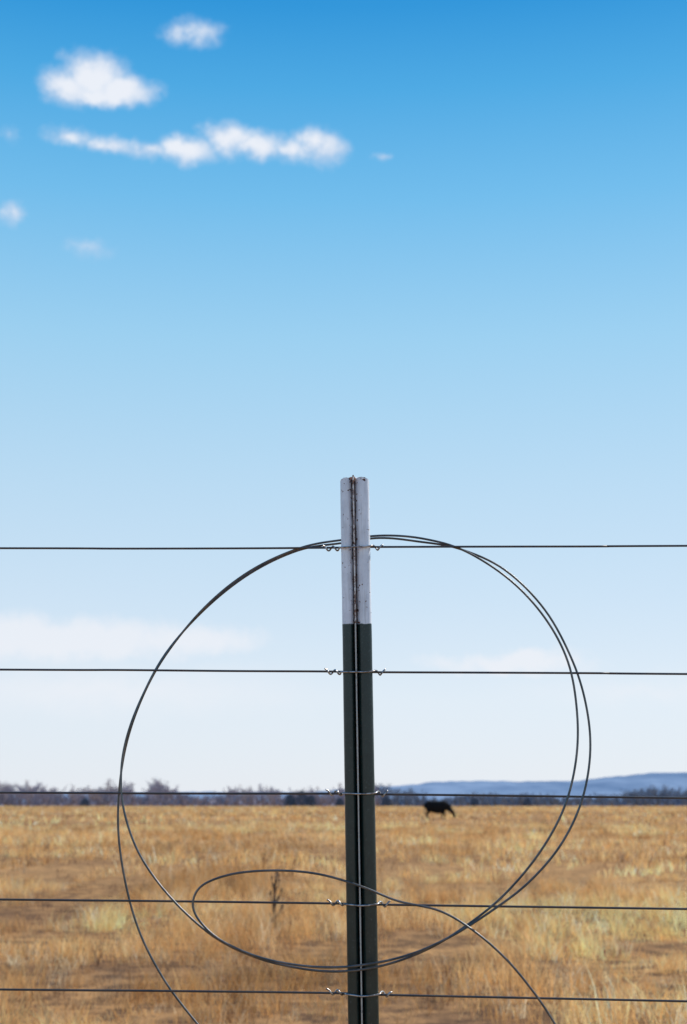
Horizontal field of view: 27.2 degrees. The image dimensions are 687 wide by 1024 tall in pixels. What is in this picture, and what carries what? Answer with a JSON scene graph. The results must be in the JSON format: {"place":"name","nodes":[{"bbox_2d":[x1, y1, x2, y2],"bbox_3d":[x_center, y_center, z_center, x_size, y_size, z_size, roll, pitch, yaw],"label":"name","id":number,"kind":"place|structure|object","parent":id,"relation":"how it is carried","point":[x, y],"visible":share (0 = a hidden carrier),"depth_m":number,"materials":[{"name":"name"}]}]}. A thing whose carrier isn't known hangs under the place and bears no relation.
{"place":"outdoors","nodes":[
{"label":"outdoors","id":0,"kind":"place"},
{"bbox_2d":[0,805,686,1023],"bbox_3d":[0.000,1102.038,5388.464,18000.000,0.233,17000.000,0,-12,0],"label":"ground","id":1,"kind":"structure","parent":0,"point":[410,939],"depth_m":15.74,"materials":[{"name":"beige plant"}]},
{"bbox_2d":[270,872,283,926],"bbox_3d":[-0.752,4.333,15.922,0.168,0.655,0.140,-7,-14,32],"label":"dead weed","id":2,"kind":"object","parent":1,"relation":"on","point":[277,874],"visible":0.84,"depth_m":15.91,"materials":[{"name":"brown plant"}]},
{"bbox_2d":[0,778,686,806],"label":"distant tree line","id":3,"kind":"object","parent":1,"relation":"on","point":[149,800],"visible":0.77,"depth_m":514.47,"materials":[{"name":"green plant"}]},
{"bbox_2d":[340,475,378,1023],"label":"steel fence post","id":4,"kind":"object","parent":1,"relation":"on","point":[360,854],"visible":0.99,"depth_m":1.63,"materials":[{"name":"metal"}]},
{"bbox_2d":[0,545,686,1001],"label":"wire fence","id":5,"kind":"object","parent":4,"relation":"attached to","point":[340,793],"visible":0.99,"depth_m":1.63,"materials":[{"name":"grey metal"}]},
{"bbox_2d":[117,534,590,1023],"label":"wire coil","id":6,"kind":"object","parent":5,"relation":"attached to","point":[479,917],"visible":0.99,"depth_m":1.61,"materials":[{"name":"black metal"}]},
{"bbox_2d":[322,544,391,997],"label":"fence clips","id":7,"kind":"object","parent":4,"relation":"attached to","point":[379,902],"visible":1,"depth_m":1.62,"materials":[{"name":"silver metal"}]},
{"bbox_2d":[424,801,455,818],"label":"black cow","id":8,"kind":"object","parent":1,"relation":"on","point":[439,807],"visible":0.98,"depth_m":115.19},
{"bbox_2d":[0,0,686,791],"label":"sky","id":9,"kind":"structure","parent":0,"point":[257,257],"materials":[{"name":"blue"}]},
{"bbox_2d":[15,772,686,801],"bbox_3d":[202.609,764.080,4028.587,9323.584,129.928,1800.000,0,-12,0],"label":"distant hills","id":10,"kind":"structure","parent":0,"point":[610,786],"depth_m":3767.82,"materials":[{"name":"blue"}]}
]}

